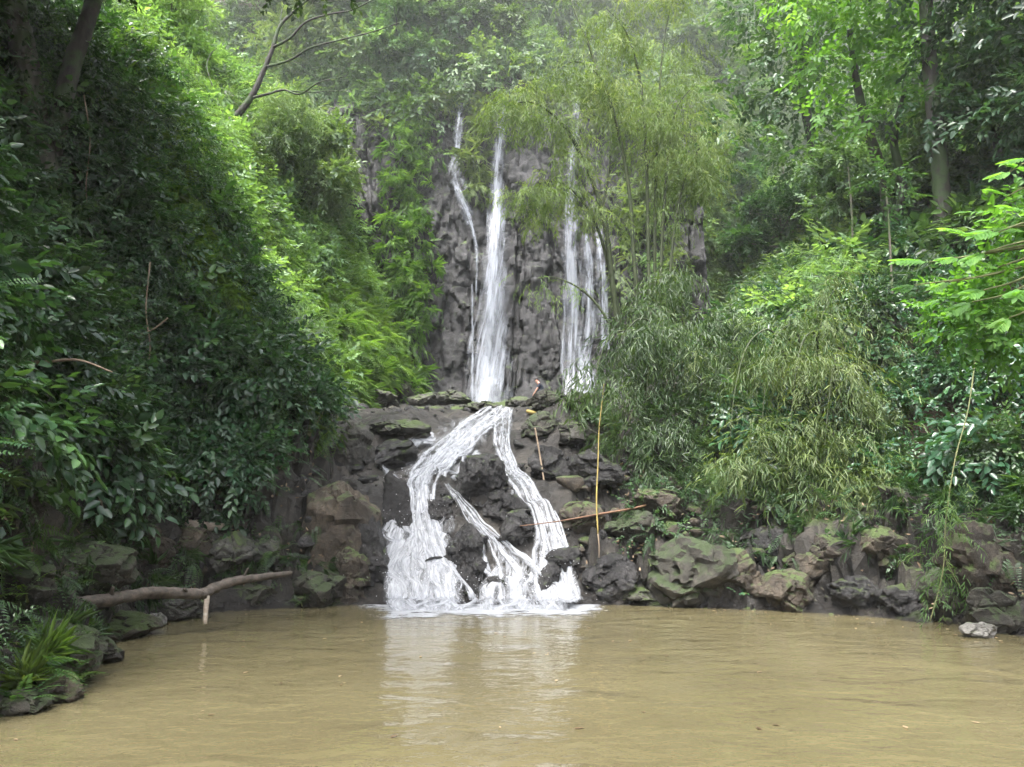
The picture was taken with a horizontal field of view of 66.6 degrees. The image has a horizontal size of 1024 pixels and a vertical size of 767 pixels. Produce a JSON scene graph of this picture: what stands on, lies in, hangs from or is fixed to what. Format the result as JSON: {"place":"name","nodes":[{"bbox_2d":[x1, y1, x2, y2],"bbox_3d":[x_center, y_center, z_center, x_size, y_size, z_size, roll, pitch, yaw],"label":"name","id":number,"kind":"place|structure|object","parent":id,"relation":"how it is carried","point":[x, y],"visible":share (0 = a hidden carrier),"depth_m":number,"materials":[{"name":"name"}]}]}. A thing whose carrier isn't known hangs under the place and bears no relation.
{"place":"outdoors","nodes":[
{"label":"outdoors","id":0,"kind":"place"},
{"bbox_2d":[0,605,1023,766],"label":"water","id":1,"kind":"structure","parent":0,"point":[827,690],"depth_m":7.27,"materials":[{"name":"brown liquid"}]},
{"bbox_2d":[0,0,1023,713],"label":"terrain","id":2,"kind":"structure","parent":0,"point":[552,492],"depth_m":14.57,"materials":[{"name":"stone"}]},
{"bbox_2d":[0,633,52,708],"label":"grass tuft","id":3,"kind":"object","parent":2,"relation":"on","point":[29,664],"visible":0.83,"depth_m":6.73,"materials":[{"name":"green plant"}]},
{"bbox_2d":[0,687,55,716],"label":"boulder","id":4,"kind":"object","parent":2,"relation":"on","point":[18,705],"visible":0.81,"depth_m":6.56,"materials":[{"name":"stone"}]},
{"bbox_2d":[0,564,56,609],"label":"boulder","id":5,"kind":"object","parent":2,"relation":"on","point":[38,595],"visible":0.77,"depth_m":7.63,"materials":[{"name":"stone"}]},
{"bbox_2d":[0,0,68,229],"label":"shade tree","id":6,"kind":"object","parent":2,"relation":"on","point":[17,39],"visible":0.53,"depth_m":14.12,"materials":[{"name":"brown plant"}]},
{"bbox_2d":[7,604,84,673],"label":"grass tuft","id":7,"kind":"object","parent":2,"relation":"on","point":[59,641],"visible":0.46,"depth_m":7.19,"materials":[{"name":"green plant"}]},
{"bbox_2d":[33,665,84,703],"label":"boulder","id":8,"kind":"object","parent":2,"relation":"on","point":[71,691],"visible":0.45,"depth_m":6.98,"materials":[{"name":"stone"}]},
{"bbox_2d":[20,616,108,673],"bbox_3d":[-4.533,2.615,7.783,0.919,0.603,1.128,2,-8,-4],"label":"boulder","id":9,"kind":"object","parent":2,"relation":"on","point":[93,642],"visible":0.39,"depth_m":7.66,"materials":[{"name":"stone"}]},
{"bbox_2d":[26,166,105,244],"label":"broadleaf shrub","id":10,"kind":"object","parent":2,"relation":"on","point":[68,210],"visible":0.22,"depth_m":13.64,"materials":[{"name":"green plant"}]},
{"bbox_2d":[27,244,132,353],"bbox_3d":[-7.173,-1.153,12.151,2.134,1.876,2.360,2,-9,-10],"label":"broadleaf shrub","id":11,"kind":"object","parent":2,"relation":"on","point":[104,300],"visible":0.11,"depth_m":12.08,"materials":[{"name":"green plant"}]},
{"bbox_2d":[52,330,144,443],"bbox_3d":[-6.562,-0.025,11.540,2.119,1.781,2.223,-20,-39,41],"label":"broadleaf shrub","id":12,"kind":"object","parent":2,"relation":"on","point":[109,361],"visible":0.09,"depth_m":11.47,"materials":[{"name":"green plant"}]},
{"bbox_2d":[60,540,138,595],"bbox_3d":[-5.513,2.423,10.238,1.060,0.718,0.856,0,-10,-11],"label":"boulder","id":13,"kind":"object","parent":2,"relation":"on","point":[115,565],"visible":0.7,"depth_m":10.09,"materials":[{"name":"stone"}]},
{"bbox_2d":[98,609,163,640],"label":"boulder","id":14,"kind":"object","parent":2,"relation":"on","point":[136,624],"visible":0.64,"depth_m":10.54,"materials":[{"name":"stone"}]},
{"bbox_2d":[0,433,337,678],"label":"undergrowth","id":15,"kind":"object","parent":2,"relation":"on","point":[11,552],"visible":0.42,"depth_m":8.91,"materials":[{"name":"green plant"}]},
{"bbox_2d":[150,599,211,620],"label":"boulder","id":16,"kind":"object","parent":2,"relation":"on","point":[178,609],"visible":0.64,"depth_m":12.11,"materials":[{"name":"stone"}]},
{"bbox_2d":[0,0,364,564],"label":"undergrowth","id":17,"kind":"object","parent":2,"relation":"on","point":[132,475],"visible":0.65,"depth_m":14.08,"materials":[{"name":"green plant"}]},
{"bbox_2d":[77,568,292,623],"bbox_3d":[-4.496,2.997,10.881,0.298,0.727,3.697,-6,-11,34],"label":"driftwood log","id":18,"kind":"object","parent":2,"relation":"on","point":[111,598],"visible":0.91,"depth_m":10.75,"materials":[{"name":"brown wood"}]},
{"bbox_2d":[148,0,225,57],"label":"forest tree","id":19,"kind":"object","parent":2,"relation":"on","point":[185,7],"visible":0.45,"depth_m":28.70,"materials":[{"name":"green plant"}]},
{"bbox_2d":[147,426,227,486],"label":"broadleaf shrub","id":20,"kind":"object","parent":2,"relation":"on","point":[188,430],"visible":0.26,"depth_m":13.76,"materials":[{"name":"green plant"}]},
{"bbox_2d":[175,527,212,561],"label":"boulder","id":21,"kind":"object","parent":2,"relation":"on","point":[192,537],"visible":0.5,"depth_m":13.13,"materials":[{"name":"stone"}]},
{"bbox_2d":[48,0,362,167],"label":"shade tree","id":22,"kind":"object","parent":2,"relation":"on","point":[75,53],"visible":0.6,"depth_m":14.59,"materials":[{"name":"brown plant"}]},
{"bbox_2d":[160,419,282,496],"bbox_3d":[-5.200,1.399,14.270,1.926,1.606,2.302,-4,-10,25],"label":"broadleaf shrub","id":23,"kind":"object","parent":2,"relation":"on","point":[239,472],"visible":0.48,"depth_m":14.05,"materials":[{"name":"green plant"}]},
{"bbox_2d":[192,0,264,49],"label":"forest tree","id":24,"kind":"object","parent":2,"relation":"on","point":[236,8],"visible":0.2,"depth_m":38.63,"materials":[{"name":"green plant"}]},
{"bbox_2d":[204,531,260,573],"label":"boulder","id":25,"kind":"object","parent":2,"relation":"on","point":[238,548],"visible":0.69,"depth_m":13.39,"materials":[{"name":"stone"}]},
{"bbox_2d":[211,405,303,483],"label":"broadleaf shrub","id":26,"kind":"object","parent":2,"relation":"on","point":[279,439],"visible":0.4,"depth_m":14.50,"materials":[{"name":"green plant"}]},
{"bbox_2d":[78,0,458,392],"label":"undergrowth","id":27,"kind":"object","parent":2,"relation":"on","point":[299,237],"visible":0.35,"depth_m":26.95,"materials":[{"name":"green plant"}]},
{"bbox_2d":[242,73,351,218],"bbox_3d":[-9.057,-8.374,29.377,5.900,5.526,6.000,0,-9,-1],"label":"forest tree","id":28,"kind":"object","parent":2,"relation":"on","point":[278,107],"visible":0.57,"depth_m":28.04,"materials":[{"name":"green plant"}]},
{"bbox_2d":[206,0,401,129],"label":"bare tree","id":29,"kind":"object","parent":2,"relation":"on","point":[245,104],"visible":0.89,"depth_m":26.12,"materials":[{"name":"brown plant"}]},
{"bbox_2d":[239,0,376,99],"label":"forest tree","id":30,"kind":"object","parent":2,"relation":"on","point":[283,29],"visible":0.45,"depth_m":36.19,"materials":[{"name":"green plant"}]},
{"bbox_2d":[262,364,356,438],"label":"broadleaf shrub","id":31,"kind":"object","parent":2,"relation":"on","point":[334,405],"visible":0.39,"depth_m":15.98,"materials":[{"name":"green plant"}]},
{"bbox_2d":[252,107,368,214],"bbox_3d":[-7.991,-7.837,29.709,5.326,5.482,5.434,0,-9,-3],"label":"forest tree","id":32,"kind":"object","parent":2,"relation":"on","point":[341,134],"visible":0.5,"depth_m":28.97,"materials":[{"name":"green plant"}]},
{"bbox_2d":[291,569,346,606],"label":"boulder","id":33,"kind":"object","parent":2,"relation":"on","point":[319,589],"visible":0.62,"depth_m":13.81,"materials":[{"name":"stone"}]},
{"bbox_2d":[295,139,366,233],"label":"forest tree","id":34,"kind":"object","parent":2,"relation":"on","point":[330,202],"visible":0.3,"depth_m":29.90,"materials":[{"name":"green plant"}]},
{"bbox_2d":[250,149,430,408],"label":"undergrowth","id":35,"kind":"object","parent":2,"relation":"on","point":[348,315],"visible":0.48,"depth_m":28.27,"materials":[{"name":"green plant"}]},
{"bbox_2d":[301,480,382,567],"bbox_3d":[-3.344,2.844,14.906,1.802,1.997,1.257,-9,-14,26],"label":"boulder","id":36,"kind":"object","parent":2,"relation":"on","point":[338,511],"visible":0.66,"depth_m":14.52,"materials":[{"name":"stone"}]},
{"bbox_2d":[333,546,370,604],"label":"boulder","id":37,"kind":"object","parent":2,"relation":"on","point":[352,566],"visible":0.7,"depth_m":14.12,"materials":[{"name":"stone"}]},
{"bbox_2d":[329,421,375,472],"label":"boulder","id":38,"kind":"object","parent":2,"relation":"on","point":[359,447],"visible":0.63,"depth_m":17.16,"materials":[{"name":"stone"}]},
{"bbox_2d":[358,515,389,586],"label":"boulder","id":39,"kind":"object","parent":2,"relation":"on","point":[373,548],"visible":0.63,"depth_m":14.37,"materials":[{"name":"stone"}]},
{"bbox_2d":[324,0,459,89],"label":"forest tree","id":40,"kind":"object","parent":2,"relation":"on","point":[396,8],"visible":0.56,"depth_m":35.22,"materials":[{"name":"green plant"}]},
{"bbox_2d":[374,438,418,468],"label":"boulder","id":41,"kind":"object","parent":2,"relation":"on","point":[396,453],"visible":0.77,"depth_m":17.11,"materials":[{"name":"stone"}]},
{"bbox_2d":[382,470,412,540],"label":"boulder","id":42,"kind":"object","parent":2,"relation":"on","point":[393,504],"visible":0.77,"depth_m":15.20,"materials":[{"name":"stone"}]},
{"bbox_2d":[369,418,431,441],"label":"boulder","id":43,"kind":"object","parent":2,"relation":"on","point":[413,428],"visible":0.86,"depth_m":17.94,"materials":[{"name":"stone"}]},
{"bbox_2d":[376,0,487,48],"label":"forest tree","id":44,"kind":"object","parent":2,"relation":"on","point":[447,13],"visible":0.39,"depth_m":35.78,"materials":[{"name":"green plant"}]},
{"bbox_2d":[439,521,489,592],"bbox_3d":[-0.863,3.413,14.623,0.904,1.643,0.683,-5,-11,29],"label":"boulder","id":45,"kind":"object","parent":2,"relation":"on","point":[464,550],"visible":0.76,"depth_m":14.42,"materials":[{"name":"stone"}]},
{"bbox_2d":[455,453,501,500],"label":"boulder","id":46,"kind":"object","parent":2,"relation":"on","point":[477,475],"visible":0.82,"depth_m":15.66,"materials":[{"name":"stone"}]},
{"bbox_2d":[359,405,605,618],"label":"waterfall","id":47,"kind":"structure","parent":2,"relation":"on","point":[398,570],"depth_m":14.55,"materials":[{"name":"white liquid"}]},
{"bbox_2d":[436,0,537,76],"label":"forest tree","id":48,"kind":"object","parent":2,"relation":"on","point":[509,11],"visible":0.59,"depth_m":36.11,"materials":[{"name":"green plant"}]},
{"bbox_2d":[294,394,692,596],"bbox_3d":[-0.289,2.280,19.146,8.673,4.822,9.543,0,-9,0],"label":"rubble","id":49,"kind":"object","parent":2,"relation":"on","point":[306,539],"visible":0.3,"depth_m":15.99,"materials":[{"name":"stone"}]},
{"bbox_2d":[482,490,531,520],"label":"boulder","id":50,"kind":"object","parent":2,"relation":"on","point":[499,505],"visible":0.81,"depth_m":15.34,"materials":[{"name":"stone"}]},
{"bbox_2d":[497,509,535,546],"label":"boulder","id":51,"kind":"object","parent":2,"relation":"on","point":[514,532],"visible":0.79,"depth_m":14.91,"materials":[{"name":"stone"}]},
{"bbox_2d":[528,445,569,479],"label":"boulder","id":52,"kind":"object","parent":2,"relation":"on","point":[554,465],"visible":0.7,"depth_m":16.68,"materials":[{"name":"stone"}]},
{"bbox_2d":[525,0,636,223],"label":"bamboo clump","id":53,"kind":"object","parent":2,"relation":"on","point":[596,66],"visible":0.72,"depth_m":23.42,"materials":[{"name":"green plant"}]},
{"bbox_2d":[559,501,606,534],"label":"boulder","id":54,"kind":"object","parent":2,"relation":"on","point":[581,525],"visible":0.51,"depth_m":15.12,"materials":[{"name":"stone"}]},
{"bbox_2d":[567,449,624,486],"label":"boulder","id":55,"kind":"object","parent":2,"relation":"on","point":[583,464],"visible":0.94,"depth_m":15.73,"materials":[{"name":"stone"}]},
{"bbox_2d":[180,0,1021,209],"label":"undergrowth","id":56,"kind":"object","parent":2,"relation":"on","point":[562,24],"visible":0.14,"depth_m":35.63,"materials":[{"name":"green plant"}]},
{"bbox_2d":[470,0,748,329],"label":"bamboo clump","id":57,"kind":"object","parent":2,"relation":"on","point":[657,133],"visible":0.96,"depth_m":22.27,"materials":[{"name":"green plant"}]},
{"bbox_2d":[581,552,639,601],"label":"boulder","id":58,"kind":"object","parent":2,"relation":"on","point":[615,575],"visible":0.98,"depth_m":14.18,"materials":[{"name":"stone"}]},
{"bbox_2d":[555,0,676,36],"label":"forest tree","id":59,"kind":"object","parent":2,"relation":"on","point":[598,3],"visible":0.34,"depth_m":41.26,"materials":[{"name":"green plant"}]},
{"bbox_2d":[603,510,667,544],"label":"boulder","id":60,"kind":"object","parent":2,"relation":"on","point":[631,526],"visible":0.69,"depth_m":14.79,"materials":[{"name":"stone"}]},
{"bbox_2d":[624,488,684,520],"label":"boulder","id":61,"kind":"object","parent":2,"relation":"on","point":[663,497],"visible":0.7,"depth_m":15.00,"materials":[{"name":"stone"}]},
{"bbox_2d":[556,387,775,593],"bbox_3d":[3.000,1.786,17.743,4.233,5.227,6.668,0,-9,0],"label":"rubble","id":62,"kind":"object","parent":2,"relation":"on","point":[574,483],"visible":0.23,"depth_m":15.12,"materials":[{"name":"stone"}]},
{"bbox_2d":[553,260,802,495],"bbox_3d":[3.288,0.135,17.732,5.591,6.115,4.047,5,-11,-30],"label":"bamboo clump","id":63,"kind":"object","parent":2,"relation":"on","point":[650,355],"visible":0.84,"depth_m":16.94,"materials":[{"name":"green plant"}]},
{"bbox_2d":[647,536,738,607],"bbox_3d":[3.359,3.526,14.290,2.099,1.423,1.671,4,-7,22],"label":"boulder","id":64,"kind":"object","parent":2,"relation":"on","point":[692,572],"visible":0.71,"depth_m":13.68,"materials":[{"name":"stone"}]},
{"bbox_2d":[633,0,777,101],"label":"forest tree","id":65,"kind":"object","parent":2,"relation":"on","point":[694,28],"visible":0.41,"depth_m":39.57,"materials":[{"name":"green plant"}]},
{"bbox_2d":[675,70,766,167],"bbox_3d":[9.256,-12.105,38.839,6.490,6.079,6.600,6,-11,-31],"label":"forest tree","id":66,"kind":"object","parent":2,"relation":"on","point":[718,104],"visible":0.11,"depth_m":37.03,"materials":[{"name":"green plant"}]},
{"bbox_2d":[729,548,762,595],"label":"boulder","id":67,"kind":"object","parent":2,"relation":"on","point":[748,578],"visible":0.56,"depth_m":13.54,"materials":[{"name":"stone"}]},
{"bbox_2d":[574,35,921,353],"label":"undergrowth","id":68,"kind":"object","parent":2,"relation":"on","point":[845,259],"visible":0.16,"depth_m":20.48,"materials":[{"name":"green plant"}]},
{"bbox_2d":[739,525,783,567],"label":"boulder","id":69,"kind":"object","parent":2,"relation":"on","point":[761,534],"visible":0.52,"depth_m":14.32,"materials":[{"name":"stone"}]},
{"bbox_2d":[710,172,815,264],"bbox_3d":[12.021,-6.569,34.458,5.450,5.642,5.992,7,-12,-38],"label":"forest tree","id":70,"kind":"object","parent":2,"relation":"on","point":[751,237],"visible":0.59,"depth_m":34.03,"materials":[{"name":"green plant"}]},
{"bbox_2d":[562,29,1005,399],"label":"undergrowth","id":71,"kind":"object","parent":2,"relation":"on","point":[754,266],"visible":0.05,"depth_m":35.02,"materials":[{"name":"green plant"}]},
{"bbox_2d":[676,0,893,229],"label":"slope tree","id":72,"kind":"object","parent":2,"relation":"on","point":[783,79],"visible":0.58,"depth_m":31.35,"materials":[{"name":"green plant"}]},
{"bbox_2d":[751,568,818,612],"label":"boulder","id":73,"kind":"object","parent":2,"relation":"on","point":[788,590],"visible":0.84,"depth_m":13.22,"materials":[{"name":"stone"}]},
{"bbox_2d":[552,0,1023,385],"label":"undergrowth","id":74,"kind":"object","parent":2,"relation":"on","point":[964,224],"visible":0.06,"depth_m":19.00,"materials":[{"name":"green plant"}]},
{"bbox_2d":[653,260,942,531],"bbox_3d":[6.587,0.235,16.475,6.619,6.374,5.385,0,-9,0],"label":"bamboo clump","id":75,"kind":"object","parent":2,"relation":"on","point":[795,360],"visible":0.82,"depth_m":15.45,"materials":[{"name":"green plant"}]},
{"bbox_2d":[782,532,842,582],"bbox_3d":[5.528,3.097,13.889,1.270,0.977,1.075,2,-9,-12],"label":"boulder","id":76,"kind":"object","parent":2,"relation":"on","point":[813,562],"visible":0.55,"depth_m":13.52,"materials":[{"name":"stone"}]},
{"bbox_2d":[606,356,1023,594],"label":"undergrowth","id":77,"kind":"object","parent":2,"relation":"on","point":[1015,510],"visible":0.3,"depth_m":14.26,"materials":[{"name":"green plant"}]},
{"bbox_2d":[781,138,917,234],"bbox_3d":[10.712,-5.678,24.207,4.261,4.385,4.348,5,-11,-30],"label":"forest tree","id":78,"kind":"object","parent":2,"relation":"on","point":[832,205],"visible":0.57,"depth_m":23.74,"materials":[{"name":"green plant"}]},
{"bbox_2d":[827,575,879,608],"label":"boulder","id":79,"kind":"object","parent":2,"relation":"on","point":[855,591],"visible":0.85,"depth_m":12.83,"materials":[{"name":"stone"}]},
{"bbox_2d":[691,105,1023,518],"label":"undergrowth","id":80,"kind":"object","parent":2,"relation":"on","point":[934,458],"visible":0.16,"depth_m":16.27,"materials":[{"name":"green plant"}]},
{"bbox_2d":[816,124,900,257],"bbox_3d":[9.037,-3.840,20.351,1.734,5.886,2.056,-9,-13,44],"label":"sapling","id":81,"kind":"object","parent":2,"relation":"on","point":[836,148],"visible":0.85,"depth_m":20.66,"materials":[{"name":"green plant"}]},
{"bbox_2d":[758,0,967,257],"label":"slope tree","id":82,"kind":"object","parent":2,"relation":"on","point":[847,10],"visible":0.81,"depth_m":21.22,"materials":[{"name":"green plant"}]},
{"bbox_2d":[834,374,925,441],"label":"feathery shrub","id":83,"kind":"object","parent":2,"relation":"on","point":[884,414],"visible":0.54,"depth_m":15.85,"materials":[{"name":"green plant"}]},
{"bbox_2d":[832,267,932,334],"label":"broadleaf shrub","id":84,"kind":"object","parent":2,"relation":"on","point":[883,291],"visible":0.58,"depth_m":17.60,"materials":[{"name":"green plant"}]},
{"bbox_2d":[859,525,912,573],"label":"boulder","id":85,"kind":"object","parent":2,"relation":"on","point":[882,542],"visible":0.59,"depth_m":13.32,"materials":[{"name":"stone"}]},
{"bbox_2d":[844,150,936,333],"bbox_3d":[8.774,-2.705,17.758,1.886,5.318,1.641,0,-9,0],"label":"sapling","id":86,"kind":"object","parent":2,"relation":"on","point":[886,196],"visible":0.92,"depth_m":18.09,"materials":[{"name":"green plant"}]},
{"bbox_2d":[869,586,923,616],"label":"boulder","id":87,"kind":"object","parent":2,"relation":"on","point":[898,601],"visible":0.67,"depth_m":12.35,"materials":[{"name":"stone"}]},
{"bbox_2d":[855,358,938,421],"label":"broadleaf shrub","id":88,"kind":"object","parent":2,"relation":"on","point":[887,388],"visible":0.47,"depth_m":15.99,"materials":[{"name":"green plant"}]},
{"bbox_2d":[841,129,1019,220],"bbox_3d":[12.160,-5.683,23.056,4.358,4.103,3.964,2,-9,-11],"label":"forest tree","id":89,"kind":"object","parent":2,"relation":"on","point":[921,164],"visible":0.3,"depth_m":22.15,"materials":[{"name":"green plant"}]},
{"bbox_2d":[850,0,1023,282],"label":"slope tree","id":90,"kind":"object","parent":2,"relation":"on","point":[935,146],"visible":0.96,"depth_m":18.59,"materials":[{"name":"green plant"}]},
{"bbox_2d":[886,330,989,627],"bbox_3d":[6.744,1.299,11.840,2.106,4.835,1.230,1,-9,-6],"label":"hanging shoot","id":91,"kind":"object","parent":2,"relation":"on","point":[947,510],"visible":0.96,"depth_m":11.66,"materials":[{"name":"green plant"}]},
{"bbox_2d":[886,335,989,408],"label":"broadleaf shrub","id":92,"kind":"object","parent":2,"relation":"on","point":[925,374],"visible":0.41,"depth_m":15.98,"materials":[{"name":"green plant"}]},
{"bbox_2d":[916,567,964,619],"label":"boulder","id":93,"kind":"object","parent":2,"relation":"on","point":[940,612],"visible":0.42,"depth_m":11.96,"materials":[{"name":"stone"}]},
{"bbox_2d":[875,1,1023,190],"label":"forest tree","id":94,"kind":"object","parent":2,"relation":"on","point":[921,117],"visible":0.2,"depth_m":21.09,"materials":[{"name":"green plant"}]},
{"bbox_2d":[887,158,1023,402],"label":"lobed leaf tree","id":95,"kind":"object","parent":2,"relation":"on","point":[976,295],"visible":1,"depth_m":10.01,"materials":[{"name":"green plant"}]},
{"bbox_2d":[925,336,1023,408],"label":"broadleaf shrub","id":96,"kind":"object","parent":2,"relation":"on","point":[991,374],"visible":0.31,"depth_m":15.13,"materials":[{"name":"green plant"}]},
{"bbox_2d":[931,520,1023,597],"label":"boulder","id":97,"kind":"object","parent":2,"relation":"on","point":[966,560],"visible":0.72,"depth_m":11.53,"materials":[{"name":"stone"}]},
{"bbox_2d":[938,400,1023,475],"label":"broadleaf shrub","id":98,"kind":"object","parent":2,"relation":"on","point":[985,447],"visible":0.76,"depth_m":13.36,"materials":[{"name":"green plant"}]},
{"bbox_2d":[964,587,1023,633],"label":"boulder","id":99,"kind":"object","parent":2,"relation":"on","point":[985,604],"visible":0.76,"depth_m":10.87,"materials":[{"name":"stone"}]},
{"bbox_2d":[327,94,711,402],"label":"cliff","id":100,"kind":"structure","parent":0,"point":[532,339],"depth_m":33.23,"materials":[{"name":"stone"}]},
{"bbox_2d":[340,71,454,394],"bbox_3d":[-4.973,-6.785,33.743,5.325,17.480,4.789,-3,-10,17],"label":"creeper foliage","id":101,"kind":"object","parent":100,"relation":"attached to","point":[400,278],"visible":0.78,"depth_m":32.84,"materials":[{"name":"green plant"}]},
{"bbox_2d":[471,105,506,401],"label":"waterfall","id":102,"kind":"structure","parent":100,"relation":"on","point":[486,370],"depth_m":31.73,"materials":[{"name":"liquid"}]},
{"bbox_2d":[425,77,698,352],"bbox_3d":[2.075,-7.267,33.976,12.251,14.754,4.702,0,-9,0],"label":"creeper foliage","id":103,"kind":"object","parent":100,"relation":"attached to","point":[483,174],"visible":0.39,"depth_m":33.88,"materials":[{"name":"green plant"}]},
{"bbox_2d":[562,113,593,392],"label":"waterfall","id":104,"kind":"structure","parent":100,"relation":"on","point":[571,275],"depth_m":32.52,"materials":[{"name":"liquid"}]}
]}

